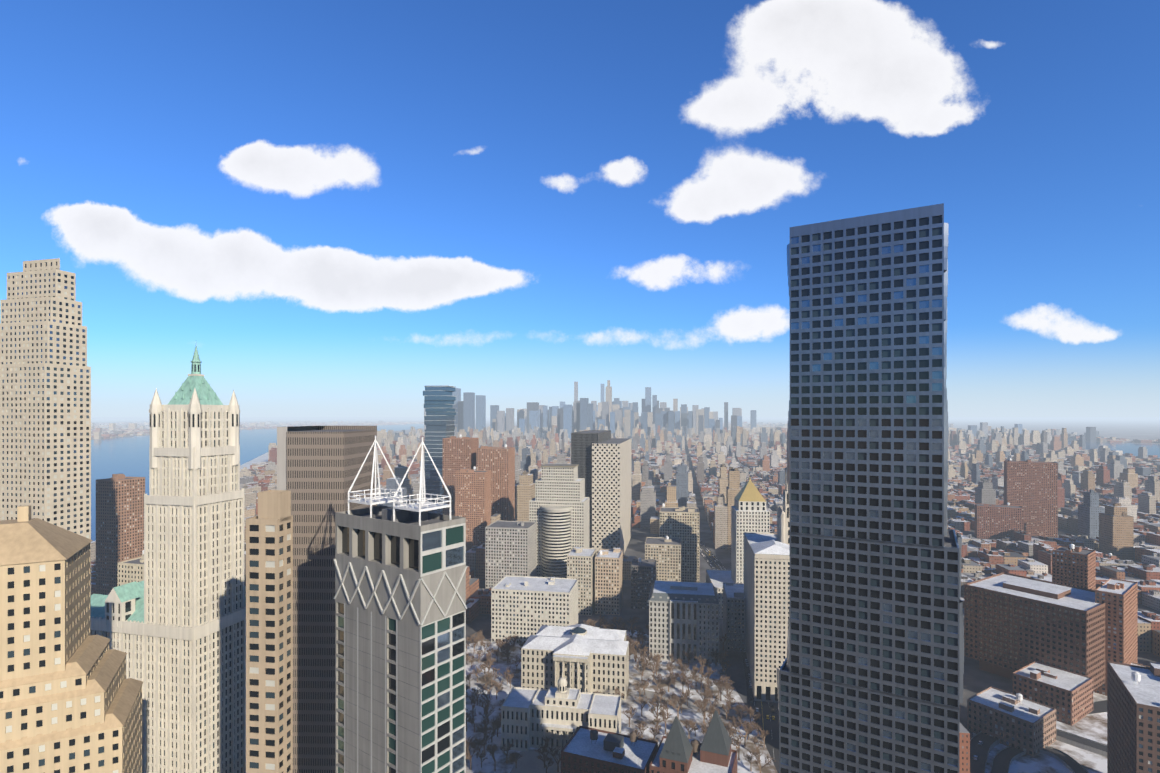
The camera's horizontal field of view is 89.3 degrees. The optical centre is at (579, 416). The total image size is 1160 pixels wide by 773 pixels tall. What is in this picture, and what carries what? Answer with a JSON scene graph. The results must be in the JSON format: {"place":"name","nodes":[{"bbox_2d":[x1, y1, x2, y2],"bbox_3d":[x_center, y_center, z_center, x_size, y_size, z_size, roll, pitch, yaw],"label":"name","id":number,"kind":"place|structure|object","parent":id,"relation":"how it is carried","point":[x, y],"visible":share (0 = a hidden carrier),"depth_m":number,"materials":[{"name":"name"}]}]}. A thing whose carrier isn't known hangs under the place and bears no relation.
{"place":"outdoors","nodes":[
{"label":"outdoors","id":0,"kind":"place"},
{"bbox_2d":[91,424,423,540],"bbox_3d":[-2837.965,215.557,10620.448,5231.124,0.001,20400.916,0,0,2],"label":"river","id":1,"kind":"structure","parent":0,"point":[127,456],"depth_m":3523.03,"materials":[{"name":"blue liquid"}]},
{"bbox_2d":[240,431,387,470],"bbox_3d":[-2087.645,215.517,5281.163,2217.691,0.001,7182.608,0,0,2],"label":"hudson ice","id":2,"kind":"structure","parent":1,"relation":"on","point":[263,458],"depth_m":2880.86,"materials":[{"name":"white ice"}]},
{"bbox_2d":[0,0,1159,416],"label":"sky","id":3,"kind":"structure","parent":0,"point":[346,208],"materials":[{"name":"blue"}]},
{"bbox_2d":[466,630,777,772],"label":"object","id":4,"kind":"structure","parent":0,"point":[647,717],"depth_m":438.06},
{"bbox_2d":[491,575,577,643],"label":"office building","id":5,"kind":"structure","parent":4,"relation":"on","point":[524,608],"depth_m":558.06,"materials":[{"name":"beige stone"}]},
{"bbox_2d":[510,749,560,772],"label":"plaza","id":6,"kind":"structure","parent":4,"relation":"on","point":[529,761],"depth_m":363.71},
{"bbox_2d":[501,672,620,753],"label":"city hall","id":7,"kind":"structure","parent":4,"relation":"on","point":[560,714],"depth_m":380.47,"materials":[{"name":"stone"}]},
{"bbox_2d":[521,624,628,699],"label":"courthouse","id":8,"kind":"structure","parent":4,"relation":"on","point":[587,658],"depth_m":455.70,"materials":[{"name":"stone"}]},
{"bbox_2d":[649,581,719,663],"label":"surrogates courthouse","id":9,"kind":"structure","parent":4,"relation":"on","point":[683,616],"depth_m":517.54,"materials":[{"name":"stone"}]},
{"bbox_2d":[640,689,749,718],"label":"park path","id":10,"kind":"structure","parent":4,"relation":"on","point":[650,695],"depth_m":439.50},
{"bbox_2d":[91,417,1159,738],"bbox_3d":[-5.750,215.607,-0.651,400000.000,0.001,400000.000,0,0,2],"label":"ground","id":11,"kind":"structure","parent":0,"point":[975,679],"depth_m":1111.21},
{"bbox_2d":[0,258,90,538],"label":"skyscraper","id":12,"kind":"structure","parent":11,"relation":"on","point":[45,421],"depth_m":334.85,"materials":[{"name":"stone"}]},
{"bbox_2d":[0,505,142,772],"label":"stepped skyscraper","id":13,"kind":"structure","parent":11,"relation":"on","point":[70,698],"depth_m":151.98,"materials":[{"name":"beige stone"}]},
{"bbox_2d":[96,474,144,594],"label":"brown tower","id":14,"kind":"structure","parent":11,"relation":"on","point":[119,517],"depth_m":571.31,"materials":[{"name":"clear brick"}]},
{"bbox_2d":[118,550,143,585],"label":"beige block","id":15,"kind":"structure","parent":11,"relation":"on","point":[130,570],"depth_m":426.52,"materials":[{"name":"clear stone"}]},
{"bbox_2d":[91,346,245,772],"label":"skyscraper","id":16,"kind":"structure","parent":11,"relation":"on","point":[172,625],"depth_m":248.51,"materials":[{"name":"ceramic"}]},
{"bbox_2d":[246,490,292,772],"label":"high-rise building","id":17,"kind":"structure","parent":11,"relation":"on","point":[269,638],"depth_m":169.67,"materials":[{"name":"beige stone"}]},
{"bbox_2d":[277,426,376,772],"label":"skyscraper","id":18,"kind":"structure","parent":11,"relation":"on","point":[318,467],"depth_m":191.03,"materials":[{"name":"brown glass"}]},
{"bbox_2d":[333,436,466,772],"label":"skyscraper","id":19,"kind":"structure","parent":11,"relation":"on","point":[400,636],"depth_m":138.11,"materials":[{"name":"concrete"}]},
{"bbox_2d":[423,385,455,513],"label":"glass skyscraper","id":20,"kind":"structure","parent":11,"relation":"on","point":[439,420],"depth_m":1003.87,"materials":[{"name":"blue glass"}]},
{"bbox_2d":[443,434,478,515],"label":"apartment building","id":21,"kind":"structure","parent":11,"relation":"on","point":[459,453],"depth_m":902.84,"materials":[{"name":"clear brick"}]},
{"bbox_2d":[455,466,490,550],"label":"apartment building","id":22,"kind":"structure","parent":11,"relation":"on","point":[473,496],"depth_m":820.68,"materials":[{"name":"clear brick"}]},
{"bbox_2d":[476,444,514,520],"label":"apartment building","id":23,"kind":"structure","parent":11,"relation":"on","point":[499,462],"depth_m":879.05,"materials":[{"name":"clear brick"}]},
{"bbox_2d":[485,520,536,588],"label":"grey loft building","id":24,"kind":"structure","parent":11,"relation":"on","point":[510,548],"depth_m":699.91,"materials":[{"name":"grey concrete"}]},
{"bbox_2d":[529,464,588,577],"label":"office building","id":25,"kind":"structure","parent":11,"relation":"on","point":[559,508],"depth_m":732.91,"materials":[{"name":"grey concrete"}]},
{"bbox_2d":[567,547,595,615],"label":"office building","id":26,"kind":"structure","parent":11,"relation":"on","point":[581,564],"depth_m":637.66,"materials":[{"name":"clear stone"}]},
{"bbox_2d":[571,430,630,553],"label":"high-rise building","id":27,"kind":"structure","parent":11,"relation":"on","point":[602,458],"depth_m":858.90,"materials":[{"name":"grey concrete"}]},
{"bbox_2d":[595,548,622,614],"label":"office building","id":28,"kind":"structure","parent":11,"relation":"on","point":[608,581],"depth_m":639.42,"materials":[{"name":"clear stone"}]},
{"bbox_2d":[466,614,775,772],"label":"bare trees","id":29,"kind":"object","parent":11,"relation":"on","point":[752,725],"visible":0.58,"depth_m":426.97,"materials":[{"name":"brown plant"}]},
{"bbox_2d":[91,416,1159,772],"bbox_3d":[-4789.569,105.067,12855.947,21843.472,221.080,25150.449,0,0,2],"label":"city buildings","id":30,"kind":"structure","parent":11,"relation":"on","point":[1109,500],"depth_m":1486.02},
{"bbox_2d":[631,558,655,609],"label":"office building","id":31,"kind":"structure","parent":11,"relation":"on","point":[643,575],"depth_m":656.43,"materials":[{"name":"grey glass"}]},
{"bbox_2d":[561,710,736,772],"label":"victorian blocks","id":32,"kind":"structure","parent":11,"relation":"on","point":[594,750],"depth_m":306.23,"materials":[{"name":"brick"}]},
{"bbox_2d":[645,536,680,581],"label":"office building","id":33,"kind":"structure","parent":11,"relation":"on","point":[664,553],"depth_m":693.94,"materials":[{"name":"clear stone"}]},
{"bbox_2d":[660,503,698,582],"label":"office building","id":34,"kind":"structure","parent":11,"relation":"on","point":[682,522],"depth_m":751.49,"materials":[{"name":"clear stone"}]},
{"bbox_2d":[723,582,745,650],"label":"office building","id":35,"kind":"structure","parent":11,"relation":"on","point":[734,613],"depth_m":541.00,"materials":[{"name":"grey concrete"}]},
{"bbox_2d":[706,477,769,618],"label":"courthouse tower","id":36,"kind":"structure","parent":11,"relation":"on","point":[750,512],"depth_m":635.43,"materials":[{"name":"stone"}]},
{"bbox_2d":[424,380,1095,441],"bbox_3d":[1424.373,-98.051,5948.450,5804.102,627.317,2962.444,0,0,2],"label":"distant skyline","id":37,"kind":"structure","parent":11,"relation":"on","point":[581,414],"depth_m":5228.06},
{"bbox_2d":[744,467,789,702],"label":"municipal building","id":38,"kind":"structure","parent":11,"relation":"on","point":[767,576],"depth_m":444.74,"materials":[{"name":"stone"}]},
{"bbox_2d":[777,203,963,772],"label":"skyscraper","id":39,"kind":"structure","parent":11,"relation":"on","point":[870,672],"depth_m":165.65,"materials":[{"name":"metal"}]},
{"bbox_2d":[975,502,1023,539],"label":"apartment building","id":40,"kind":"structure","parent":11,"relation":"on","point":[993,521],"depth_m":1028.18,"materials":[{"name":"brown brick"}]},
{"bbox_2d":[1004,458,1057,537],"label":"apartment building","id":41,"kind":"structure","parent":11,"relation":"on","point":[1030,487],"depth_m":1060.23,"materials":[{"name":"brown brick"}]},
{"bbox_2d":[964,572,1104,689],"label":"office building","id":42,"kind":"structure","parent":11,"relation":"on","point":[1013,623],"depth_m":470.08,"materials":[{"name":"brown brick"}]},
{"bbox_2d":[1052,544,1095,589],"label":"apartment building","id":43,"kind":"structure","parent":11,"relation":"on","point":[1073,565],"depth_m":538.44,"materials":[{"name":"brown brick"}]},
{"bbox_2d":[1103,553,1118,559],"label":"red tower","id":44,"kind":"structure","parent":11,"relation":"on","point":[1110,556],"depth_m":858.33,"materials":[{"name":"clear brick"}]},
{"bbox_2d":[1107,661,1159,772],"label":"apartment building","id":45,"kind":"structure","parent":11,"relation":"on","point":[1133,718],"depth_m":309.31,"materials":[{"name":"brown brick"}]},
{"bbox_2d":[699,539,778,772],"bbox_3d":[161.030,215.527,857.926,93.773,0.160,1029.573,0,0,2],"label":"street","id":46,"kind":"structure","parent":0,"point":[770,725],"depth_m":427.76,"materials":[{"name":"grey asphalt"}]},
{"bbox_2d":[699,540,982,759],"bbox_3d":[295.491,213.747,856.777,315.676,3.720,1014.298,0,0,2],"label":"street cars","id":47,"kind":"object","parent":46,"relation":"on","point":[974,758],"visible":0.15,"depth_m":466.94,"materials":[{"name":"black"}]},
{"bbox_2d":[973,691,1106,772],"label":"snowy ground","id":48,"kind":"structure","parent":0,"point":[1093,727],"depth_m":373.44,"materials":[{"name":"white snow"}]},
{"bbox_2d":[967,686,1055,756],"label":"building","id":49,"kind":"structure","parent":48,"relation":"on","point":[1020,722],"depth_m":388.11,"materials":[{"name":"brown brick"}]},
{"bbox_2d":[970,700,1106,772],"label":"brooklyn bridge ramps","id":50,"kind":"object","parent":48,"relation":"on","point":[1005,758],"visible":0.33,"depth_m":375.88,"materials":[{"name":"concrete"}]},
{"bbox_2d":[1013,661,1092,725],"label":"building","id":51,"kind":"structure","parent":48,"relation":"on","point":[1067,695],"depth_m":425.32,"materials":[{"name":"brown brick"}]},
{"bbox_2d":[1095,578,1137,695],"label":"building","id":52,"kind":"structure","parent":48,"relation":"on","point":[1118,598],"depth_m":453.72,"materials":[{"name":"brown brick"}]},
{"bbox_2d":[1093,662,1149,691],"bbox_3d":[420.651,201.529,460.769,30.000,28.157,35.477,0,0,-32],"label":"road","id":53,"kind":"structure","parent":48,"relation":"on","point":[1134,663],"depth_m":460.19,"materials":[{"name":"grey asphalt"}]},
{"bbox_2d":[1068,441,1159,457],"bbox_3d":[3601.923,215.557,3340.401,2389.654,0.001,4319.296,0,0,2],"label":"river water","id":54,"kind":"structure","parent":0,"point":[1152,449],"depth_m":4229.40,"materials":[{"name":"blue liquid"}]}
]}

